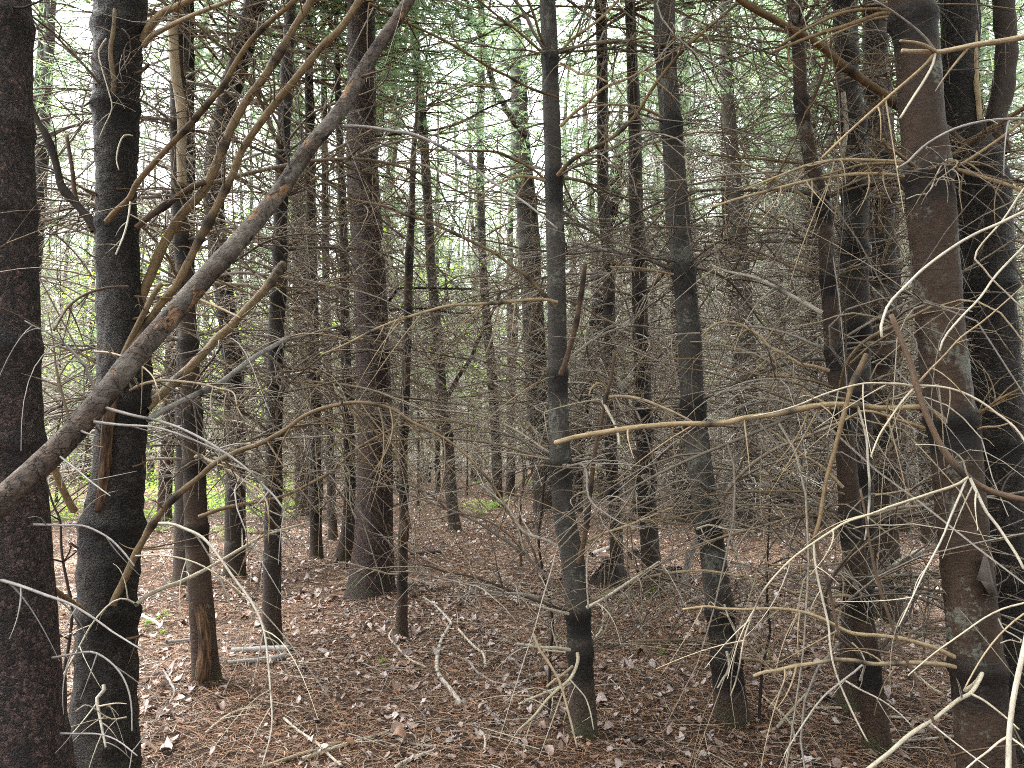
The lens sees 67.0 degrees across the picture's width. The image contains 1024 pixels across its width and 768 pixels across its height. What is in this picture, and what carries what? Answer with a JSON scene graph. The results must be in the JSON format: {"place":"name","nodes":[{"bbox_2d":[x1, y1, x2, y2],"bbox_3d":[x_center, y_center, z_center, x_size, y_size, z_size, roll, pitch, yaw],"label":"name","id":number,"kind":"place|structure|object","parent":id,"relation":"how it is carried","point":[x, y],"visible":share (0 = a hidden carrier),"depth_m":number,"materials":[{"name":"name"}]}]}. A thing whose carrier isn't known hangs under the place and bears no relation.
{"place":"outdoors","nodes":[
{"label":"outdoors","id":0,"kind":"place"},
{"bbox_2d":[32,0,1023,447],"label":"sky","id":1,"kind":"structure","parent":0,"point":[82,23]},
{"bbox_2d":[47,448,1023,767],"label":"ground","id":2,"kind":"structure","parent":0,"point":[443,758],"depth_m":5.15,"materials":[{"name":"soil"}]},
{"bbox_2d":[40,246,82,435],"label":"pine tree","id":3,"kind":"object","parent":2,"relation":"on","point":[52,328],"visible":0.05,"depth_m":29.13,"materials":[{"name":"green plant"}]},
{"bbox_2d":[33,0,95,495],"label":"pine tree","id":4,"kind":"object","parent":2,"relation":"on","point":[44,321],"visible":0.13,"depth_m":17.89,"materials":[{"name":"green plant"}]},
{"bbox_2d":[35,36,94,467],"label":"pine tree","id":5,"kind":"object","parent":2,"relation":"on","point":[61,305],"visible":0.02,"depth_m":21.29,"materials":[{"name":"green plant"}]},
{"bbox_2d":[40,138,96,479],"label":"pine tree","id":6,"kind":"object","parent":2,"relation":"on","point":[63,307],"visible":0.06,"depth_m":32.76,"materials":[{"name":"green plant"}]},
{"bbox_2d":[42,169,95,475],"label":"pine tree","id":7,"kind":"object","parent":2,"relation":"on","point":[86,236],"visible":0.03,"depth_m":36.66,"materials":[{"name":"green plant"}]},
{"bbox_2d":[46,240,95,478],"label":"pine tree","id":8,"kind":"object","parent":2,"relation":"on","point":[85,446],"visible":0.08,"depth_m":32.47,"materials":[{"name":"green plant"}]},
{"bbox_2d":[33,0,150,500],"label":"pine tree","id":9,"kind":"object","parent":2,"relation":"on","point":[40,45],"visible":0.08,"depth_m":16.31,"materials":[{"name":"green plant"}]},
{"bbox_2d":[0,0,190,767],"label":"spruce tree","id":10,"kind":"object","parent":2,"relation":"on","point":[35,730],"visible":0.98,"depth_m":2.48,"materials":[{"name":"brown plant"}]},
{"bbox_2d":[33,0,167,497],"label":"pine tree","id":11,"kind":"object","parent":2,"relation":"on","point":[47,77],"visible":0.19,"depth_m":14.58,"materials":[{"name":"green plant"}]},
{"bbox_2d":[41,176,164,503],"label":"young maple","id":12,"kind":"object","parent":2,"relation":"on","point":[56,499],"visible":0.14,"depth_m":19.16,"materials":[{"name":"plant"}]},
{"bbox_2d":[43,210,163,462],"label":"pine tree","id":13,"kind":"object","parent":2,"relation":"on","point":[83,347],"visible":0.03,"depth_m":30.90,"materials":[{"name":"green plant"}]},
{"bbox_2d":[47,462,174,701],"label":"sapling","id":14,"kind":"object","parent":2,"relation":"on","point":[62,561],"visible":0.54,"depth_m":3.83,"materials":[{"name":"brown wood"}]},
{"bbox_2d":[47,129,203,457],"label":"pine tree","id":15,"kind":"object","parent":2,"relation":"on","point":[143,270],"visible":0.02,"depth_m":32.90,"materials":[{"name":"green plant"}]},
{"bbox_2d":[78,116,204,481],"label":"pine tree","id":16,"kind":"object","parent":2,"relation":"on","point":[153,465],"visible":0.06,"depth_m":31.61,"materials":[{"name":"plant"}]},
{"bbox_2d":[39,0,296,521],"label":"pine tree","id":17,"kind":"object","parent":2,"relation":"on","point":[163,468],"visible":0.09,"depth_m":15.18,"materials":[{"name":"brown plant"}]},
{"bbox_2d":[48,455,299,521],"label":"undergrowth","id":18,"kind":"object","parent":2,"relation":"on","point":[152,487],"visible":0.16,"depth_m":17.87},
{"bbox_2d":[146,262,216,471],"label":"pine tree","id":19,"kind":"object","parent":2,"relation":"on","point":[147,455],"visible":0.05,"depth_m":30.44,"materials":[{"name":"plant"}]},
{"bbox_2d":[175,677,249,689],"bbox_3d":[-1.762,1.841,4.754,0.571,0.044,0.153,2,-5,-19],"label":"fallen stick","id":20,"kind":"object","parent":2,"relation":"on","point":[233,684],"visible":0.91,"depth_m":4.74,"materials":[{"name":"brown wood"}]},
{"bbox_2d":[32,0,436,586],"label":"pine tree","id":21,"kind":"object","parent":2,"relation":"on","point":[178,565],"visible":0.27,"depth_m":8.60,"materials":[{"name":"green plant"}]},
{"bbox_2d":[197,128,291,472],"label":"pine tree","id":22,"kind":"object","parent":2,"relation":"on","point":[239,279],"visible":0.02,"depth_m":32.45,"materials":[{"name":"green plant"}]},
{"bbox_2d":[204,111,292,480],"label":"pine tree","id":23,"kind":"object","parent":2,"relation":"on","point":[251,341],"visible":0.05,"depth_m":31.08,"materials":[{"name":"plant"}]},
{"bbox_2d":[231,645,289,652],"bbox_3d":[-1.820,1.920,5.602,0.438,0.068,0.062,-1,-4,7],"label":"fallen log","id":24,"kind":"object","parent":2,"relation":"on","point":[249,649],"visible":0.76,"depth_m":5.59,"materials":[{"name":"grey wood"}]},
{"bbox_2d":[172,56,355,509],"bbox_3d":[-5.416,-4.191,19.456,5.417,15.740,5.294,3,-6,-36],"label":"pine tree","id":25,"kind":"object","parent":2,"relation":"on","point":[285,463],"visible":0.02,"depth_m":18.99,"materials":[{"name":"green plant"}]},
{"bbox_2d":[226,652,308,665],"bbox_3d":[-1.681,1.897,5.345,0.552,0.048,0.095,2,-5,-20],"label":"fallen log","id":26,"kind":"object","parent":2,"relation":"on","point":[251,660],"visible":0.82,"depth_m":5.29,"materials":[{"name":"grey wood"}]},
{"bbox_2d":[33,0,506,577],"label":"pine tree","id":27,"kind":"object","parent":2,"relation":"on","point":[235,534],"visible":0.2,"depth_m":9.18,"materials":[{"name":"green plant"}]},
{"bbox_2d":[211,49,335,490],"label":"pine tree","id":28,"kind":"object","parent":2,"relation":"on","point":[268,311],"visible":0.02,"depth_m":23.54,"materials":[{"name":"green plant"}]},
{"bbox_2d":[0,0,557,563],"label":"leaning log","id":29,"kind":"object","parent":2,"relation":"on","point":[46,458],"visible":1,"depth_m":2.45,"materials":[{"name":"wood"}]},
{"bbox_2d":[151,0,433,515],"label":"pine tree","id":30,"kind":"object","parent":2,"relation":"on","point":[305,352],"visible":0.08,"depth_m":16.09,"materials":[{"name":"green plant"}]},
{"bbox_2d":[258,741,341,767],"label":"fallen stick","id":31,"kind":"object","parent":2,"relation":"on","point":[284,760],"visible":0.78,"depth_m":3.68,"materials":[{"name":"beige wood"}]},
{"bbox_2d":[37,0,568,586],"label":"pine tree","id":32,"kind":"object","parent":2,"relation":"on","point":[315,538],"visible":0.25,"depth_m":10.38,"materials":[{"name":"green plant"}]},
{"bbox_2d":[33,0,581,684],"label":"pine tree","id":33,"kind":"object","parent":2,"relation":"on","point":[205,664],"visible":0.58,"depth_m":4.93,"materials":[{"name":"brown plant"}]},
{"bbox_2d":[283,717,348,766],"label":"fallen stick","id":34,"kind":"object","parent":2,"relation":"on","point":[286,720],"visible":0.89,"depth_m":3.98,"materials":[{"name":"brown wood"}]},
{"bbox_2d":[32,0,606,767],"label":"pine tree","id":35,"kind":"object","parent":2,"relation":"on","point":[106,574],"visible":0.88,"depth_m":3.37,"materials":[{"name":"grey plant"}]},
{"bbox_2d":[33,0,612,669],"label":"pine tree","id":36,"kind":"object","parent":2,"relation":"on","point":[273,372],"visible":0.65,"depth_m":5.74,"materials":[{"name":"brown plant"}]},
{"bbox_2d":[150,0,519,540],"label":"pine tree","id":37,"kind":"object","parent":2,"relation":"on","point":[331,535],"visible":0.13,"depth_m":12.16,"materials":[{"name":"plant"}]},
{"bbox_2d":[148,0,575,576],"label":"pine tree","id":38,"kind":"object","parent":2,"relation":"on","point":[342,555],"visible":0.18,"depth_m":9.97,"materials":[{"name":"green plant"}]},
{"bbox_2d":[165,0,572,601],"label":"pine tree","id":39,"kind":"object","parent":2,"relation":"on","point":[361,587],"visible":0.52,"depth_m":7.35,"materials":[{"name":"brown plant"}]},
{"bbox_2d":[252,3,492,515],"bbox_3d":[-2.826,-4.961,15.864,4.432,16.451,4.929,2,-5,-23],"label":"pine tree","id":40,"kind":"object","parent":2,"relation":"on","point":[396,223],"visible":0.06,"depth_m":15.57,"materials":[{"name":"green plant"}]},
{"bbox_2d":[300,713,447,760],"bbox_3d":[-0.651,1.804,3.924,0.875,0.040,0.201,4,-6,-40],"label":"fallen stick","id":41,"kind":"object","parent":2,"relation":"on","point":[303,758],"visible":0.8,"depth_m":3.85,"materials":[{"name":"brown wood"}]},
{"bbox_2d":[282,9,478,493],"bbox_3d":[-3.129,-4.455,19.216,5.433,15.271,5.310,-3,-6,36],"label":"pine tree","id":42,"kind":"object","parent":2,"relation":"on","point":[392,159],"visible":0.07,"depth_m":19.05,"materials":[{"name":"green plant"}]},
{"bbox_2d":[320,86,451,488],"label":"pine tree","id":43,"kind":"object","parent":2,"relation":"on","point":[389,152],"visible":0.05,"depth_m":21.16,"materials":[{"name":"green plant"}]},
{"bbox_2d":[335,176,482,493],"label":"pine tree","id":44,"kind":"object","parent":2,"relation":"on","point":[397,477],"visible":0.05,"depth_m":23.68,"materials":[{"name":"grey plant"}]},
{"bbox_2d":[206,0,613,531],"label":"pine tree","id":45,"kind":"object","parent":2,"relation":"on","point":[421,119],"visible":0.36,"depth_m":13.25,"materials":[{"name":"green plant"}]},
{"bbox_2d":[353,145,488,483],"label":"pine tree","id":46,"kind":"object","parent":2,"relation":"on","point":[423,469],"visible":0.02,"depth_m":28.07,"materials":[{"name":"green plant"}]},
{"bbox_2d":[383,213,487,505],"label":"young maple","id":47,"kind":"object","parent":2,"relation":"on","point":[418,502],"visible":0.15,"depth_m":18.92,"materials":[{"name":"green wood"}]},
{"bbox_2d":[301,87,584,638],"bbox_3d":[-0.734,-0.180,6.210,2.208,4.583,2.987,3,-6,-37],"label":"dead tree","id":48,"kind":"object","parent":2,"relation":"on","point":[402,610],"visible":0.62,"depth_m":6.15,"materials":[{"name":"brown wood"}]},
{"bbox_2d":[395,58,503,492],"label":"pine tree","id":49,"kind":"object","parent":2,"relation":"on","point":[438,477],"visible":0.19,"depth_m":24.76,"materials":[{"name":"grey plant"}]},
{"bbox_2d":[423,596,475,705],"bbox_3d":[-0.394,1.921,5.801,0.437,0.142,2.730,1,-5,-9],"label":"fallen stick","id":50,"kind":"object","parent":2,"relation":"on","point":[442,679],"visible":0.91,"depth_m":5.41,"materials":[{"name":"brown wood"}]},
{"bbox_2d":[396,172,505,481],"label":"pine tree","id":51,"kind":"object","parent":2,"relation":"on","point":[429,468],"visible":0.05,"depth_m":30.69,"materials":[{"name":"grey plant"}]},
{"bbox_2d":[409,74,516,488],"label":"pine tree","id":52,"kind":"object","parent":2,"relation":"on","point":[453,337],"visible":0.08,"depth_m":27.39,"materials":[{"name":"brown plant"}]},
{"bbox_2d":[421,326,506,494],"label":"young maple","id":53,"kind":"object","parent":2,"relation":"on","point":[469,418],"visible":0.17,"depth_m":23.86,"materials":[{"name":"plant"}]},
{"bbox_2d":[424,130,522,478],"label":"pine tree","id":54,"kind":"object","parent":2,"relation":"on","point":[468,349],"visible":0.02,"depth_m":32.91,"materials":[{"name":"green plant"}]},
{"bbox_2d":[440,104,520,480],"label":"pine tree","id":55,"kind":"object","parent":2,"relation":"on","point":[473,470],"visible":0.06,"depth_m":31.76,"materials":[{"name":"brown plant"}]},
{"bbox_2d":[385,1,597,507],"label":"pine tree","id":56,"kind":"object","parent":2,"relation":"on","point":[481,219],"visible":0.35,"depth_m":20.02,"materials":[{"name":"green plant"}]},
{"bbox_2d":[461,447,527,566],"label":"sapling","id":57,"kind":"object","parent":2,"relation":"on","point":[520,555],"visible":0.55,"depth_m":9.40,"materials":[{"name":"brown wood"}]},
{"bbox_2d":[461,657,544,690],"bbox_3d":[-0.124,1.897,5.079,0.858,0.062,0.457,-3,-5,33],"label":"fallen stick","id":58,"kind":"object","parent":2,"relation":"on","point":[490,680],"visible":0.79,"depth_m":4.97,"materials":[{"name":"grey wood"}]},
{"bbox_2d":[53,484,954,767],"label":"twig litter","id":59,"kind":"object","parent":2,"relation":"on","point":[327,634],"visible":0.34,"depth_m":5.05,"materials":[{"name":"wood"}]},
{"bbox_2d":[443,127,568,485],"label":"pine tree","id":60,"kind":"object","parent":2,"relation":"on","point":[516,334],"visible":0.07,"depth_m":26.64,"materials":[{"name":"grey plant"}]},
{"bbox_2d":[425,4,594,496],"bbox_3d":[-0.041,-4.334,24.111,5.798,15.846,5.420,0,-4,0],"label":"pine tree","id":61,"kind":"object","parent":2,"relation":"on","point":[512,481],"visible":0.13,"depth_m":23.90,"materials":[{"name":"grey plant"}]},
{"bbox_2d":[401,0,650,513],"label":"pine tree","id":62,"kind":"object","parent":2,"relation":"on","point":[525,316],"visible":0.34,"depth_m":15.83,"materials":[{"name":"grey plant"}]},
{"bbox_2d":[43,209,1023,470],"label":"distant wood","id":63,"kind":"object","parent":2,"relation":"on","point":[243,325],"depth_m":46.68,"materials":[{"name":"green wood"}]},
{"bbox_2d":[50,484,1023,767],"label":"fallen needles","id":64,"kind":"object","parent":2,"relation":"on","point":[476,708],"depth_m":5.01,"materials":[{"name":"plant"}]},
{"bbox_2d":[515,23,598,477],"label":"pine tree","id":65,"kind":"object","parent":2,"relation":"on","point":[564,114],"visible":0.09,"depth_m":25.75,"materials":[{"name":"brown plant"}]},
{"bbox_2d":[106,0,1021,764],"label":"pine tree","id":66,"kind":"object","parent":2,"relation":"on","point":[578,652],"visible":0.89,"depth_m":4.05,"materials":[{"name":"grey plant"}]},
{"bbox_2d":[536,472,597,716],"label":"sapling","id":67,"kind":"object","parent":2,"relation":"on","point":[551,612],"visible":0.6,"depth_m":4.32,"materials":[{"name":"brown wood"}]},
{"bbox_2d":[309,0,886,588],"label":"pine tree","id":68,"kind":"object","parent":2,"relation":"on","point":[609,296],"visible":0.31,"depth_m":8.69,"materials":[{"name":"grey plant"}]},
{"bbox_2d":[287,0,920,643],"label":"pine tree","id":69,"kind":"object","parent":2,"relation":"on","point":[649,444],"visible":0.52,"depth_m":7.69,"materials":[{"name":"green plant"}]},
{"bbox_2d":[539,4,672,502],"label":"pine tree","id":70,"kind":"object","parent":2,"relation":"on","point":[584,112],"visible":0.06,"depth_m":21.69,"materials":[{"name":"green plant"}]},
{"bbox_2d":[588,556,630,588],"bbox_3d":[1.027,1.999,8.166,0.476,0.351,0.366,0,-4,0],"label":"root hump","id":71,"kind":"object","parent":2,"relation":"on","point":[619,571],"visible":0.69,"depth_m":8.11,"materials":[{"name":"brown wood"}]},
{"bbox_2d":[487,0,737,513],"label":"pine tree","id":72,"kind":"object","parent":2,"relation":"on","point":[612,175],"visible":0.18,"depth_m":16.25,"materials":[{"name":"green plant"}]},
{"bbox_2d":[543,19,710,495],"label":"pine tree","id":73,"kind":"object","parent":2,"relation":"on","point":[621,360],"visible":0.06,"depth_m":23.96,"materials":[{"name":"brown plant"}]},
{"bbox_2d":[537,0,723,514],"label":"pine tree","id":74,"kind":"object","parent":2,"relation":"on","point":[596,214],"visible":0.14,"depth_m":17.12,"materials":[{"name":"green plant"}]},
{"bbox_2d":[583,4,726,490],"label":"pine tree","id":75,"kind":"object","parent":2,"relation":"on","point":[651,267],"visible":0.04,"depth_m":22.02,"materials":[{"name":"grey plant"}]},
{"bbox_2d":[573,0,772,503],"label":"pine tree","id":76,"kind":"object","parent":2,"relation":"on","point":[664,261],"visible":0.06,"depth_m":19.85,"materials":[{"name":"grey plant"}]},
{"bbox_2d":[534,0,835,525],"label":"pine tree","id":77,"kind":"object","parent":2,"relation":"on","point":[685,21],"visible":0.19,"depth_m":14.53,"materials":[{"name":"brown plant"}]},
{"bbox_2d":[561,4,810,518],"bbox_3d":[3.436,-4.636,16.133,5.456,16.455,5.933,0,-4,0],"label":"pine tree","id":78,"kind":"object","parent":2,"relation":"on","point":[681,107],"visible":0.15,"depth_m":15.87,"materials":[{"name":"grey plant"}]},
{"bbox_2d":[377,0,1023,767],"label":"pine tree","id":79,"kind":"object","parent":2,"relation":"on","point":[687,334],"visible":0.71,"depth_m":4.32,"materials":[{"name":"grey plant"}]},
{"bbox_2d":[388,0,1023,767],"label":"pine tree","id":80,"kind":"object","parent":2,"relation":"on","point":[876,734],"visible":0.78,"depth_m":3.87,"materials":[{"name":"brown plant"}]},
{"bbox_2d":[619,0,794,496],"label":"pine tree","id":81,"kind":"object","parent":2,"relation":"on","point":[690,155],"visible":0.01,"depth_m":20.61,"materials":[{"name":"grey plant"}]},
{"bbox_2d":[620,0,832,521],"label":"pine tree","id":82,"kind":"object","parent":2,"relation":"on","point":[724,209],"visible":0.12,"depth_m":14.95,"materials":[{"name":"brown plant"}]},
{"bbox_2d":[681,378,794,585],"bbox_3d":[2.471,1.013,8.100,1.426,2.294,0.544,1,-5,-16],"label":"dead pole","id":83,"kind":"object","parent":2,"relation":"on","point":[736,456],"visible":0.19,"depth_m":8.08,"materials":[{"name":"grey wood"}]},
{"bbox_2d":[465,0,1023,752],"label":"pine tree","id":84,"kind":"object","parent":2,"relation":"on","point":[859,228],"visible":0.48,"depth_m":4.64,"materials":[{"name":"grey plant"}]},
{"bbox_2d":[580,0,910,544],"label":"pine tree","id":85,"kind":"object","parent":2,"relation":"on","point":[732,185],"visible":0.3,"depth_m":12.97,"materials":[{"name":"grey plant"}]},
{"bbox_2d":[671,0,833,502],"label":"pine tree","id":86,"kind":"object","parent":2,"relation":"on","point":[772,321],"visible":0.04,"depth_m":19.65,"materials":[{"name":"grey plant"}]},
{"bbox_2d":[696,1,827,496],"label":"pine tree","id":87,"kind":"object","parent":2,"relation":"on","point":[747,218],"visible":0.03,"depth_m":21.61,"materials":[{"name":"green plant"}]},
{"bbox_2d":[758,693,811,734],"bbox_3d":[1.575,1.859,4.363,0.149,0.033,0.856,-4,-6,42],"label":"fallen stick","id":88,"kind":"object","parent":2,"relation":"on","point":[791,710],"visible":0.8,"depth_m":4.28,"materials":[{"name":"brown wood"}]},
{"bbox_2d":[740,487,836,723],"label":"sapling","id":89,"kind":"object","parent":2,"relation":"on","point":[761,679],"visible":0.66,"depth_m":4.25,"materials":[{"name":"brown wood"}]},
{"bbox_2d":[554,0,1023,767],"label":"pine tree","id":90,"kind":"object","parent":2,"relation":"on","point":[980,706],"visible":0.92,"depth_m":3.06,"materials":[{"name":"brown plant"}]},
{"bbox_2d":[661,10,916,509],"bbox_3d":[6.213,-4.330,18.056,6.643,15.867,6.509,0,-4,0],"label":"pine tree","id":91,"kind":"object","parent":2,"relation":"on","point":[791,502],"visible":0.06,"depth_m":17.86,"materials":[{"name":"grey plant"}]},
{"bbox_2d":[678,0,919,527],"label":"pine tree","id":92,"kind":"object","parent":2,"relation":"on","point":[809,292],"visible":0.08,"depth_m":14.37,"materials":[{"name":"brown plant"}]},
{"bbox_2d":[695,38,906,494],"bbox_3d":[8.252,-3.630,23.386,6.347,13.970,7.337,0,-4,0],"label":"pine tree","id":93,"kind":"object","parent":2,"relation":"on","point":[792,318],"visible":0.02,"depth_m":22.59,"materials":[{"name":"brown plant"}]},
{"bbox_2d":[581,0,1023,624],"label":"pine tree","id":94,"kind":"object","parent":2,"relation":"on","point":[889,246],"visible":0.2,"depth_m":6.85,"materials":[{"name":"brown plant"}]},
{"bbox_2d":[703,0,916,518],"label":"pine tree","id":95,"kind":"object","parent":2,"relation":"on","point":[802,209],"visible":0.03,"depth_m":16.37,"materials":[{"name":"grey plant"}]},
{"bbox_2d":[752,0,915,489],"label":"pine tree","id":96,"kind":"object","parent":2,"relation":"on","point":[798,209],"visible":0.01,"depth_m":18.02,"materials":[{"name":"grey plant"}]},
{"bbox_2d":[656,0,1023,767],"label":"pine tree","id":97,"kind":"object","parent":2,"relation":"on","point":[930,50],"visible":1,"depth_m":1.95,"materials":[{"name":"brown plant"}]},
{"bbox_2d":[666,0,1023,766],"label":"pine tree","id":98,"kind":"object","parent":2,"relation":"on","point":[966,108],"visible":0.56,"depth_m":3.90,"materials":[{"name":"brown plant"}]},
{"bbox_2d":[698,0,1023,544],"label":"pine tree","id":99,"kind":"object","parent":2,"relation":"on","point":[927,531],"visible":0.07,"depth_m":11.81,"materials":[{"name":"brown plant"}]},
{"bbox_2d":[726,0,1023,532],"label":"pine tree","id":100,"kind":"object","parent":2,"relation":"on","point":[900,280],"visible":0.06,"depth_m":13.32,"materials":[{"name":"brown plant"}]},
{"bbox_2d":[819,489,1023,767],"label":"sapling","id":101,"kind":"object","parent":2,"relation":"on","point":[938,733],"visible":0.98,"depth_m":2.53,"materials":[{"name":"brown wood"}]},
{"bbox_2d":[894,0,1023,456],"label":"pine tree","id":102,"kind":"object","parent":2,"relation":"on","point":[984,99],"visible":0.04,"depth_m":14.62,"materials":[{"name":"brown plant"}]},
{"bbox_2d":[905,12,1023,478],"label":"pine tree","id":103,"kind":"object","parent":2,"relation":"on","point":[1016,101],"visible":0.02,"depth_m":15.87,"materials":[{"name":"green plant"}]},
{"bbox_2d":[990,0,1023,370],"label":"pine tree","id":104,"kind":"object","parent":2,"relation":"on","point":[1018,174],"visible":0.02,"depth_m":18.97,"materials":[{"name":"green plant"}]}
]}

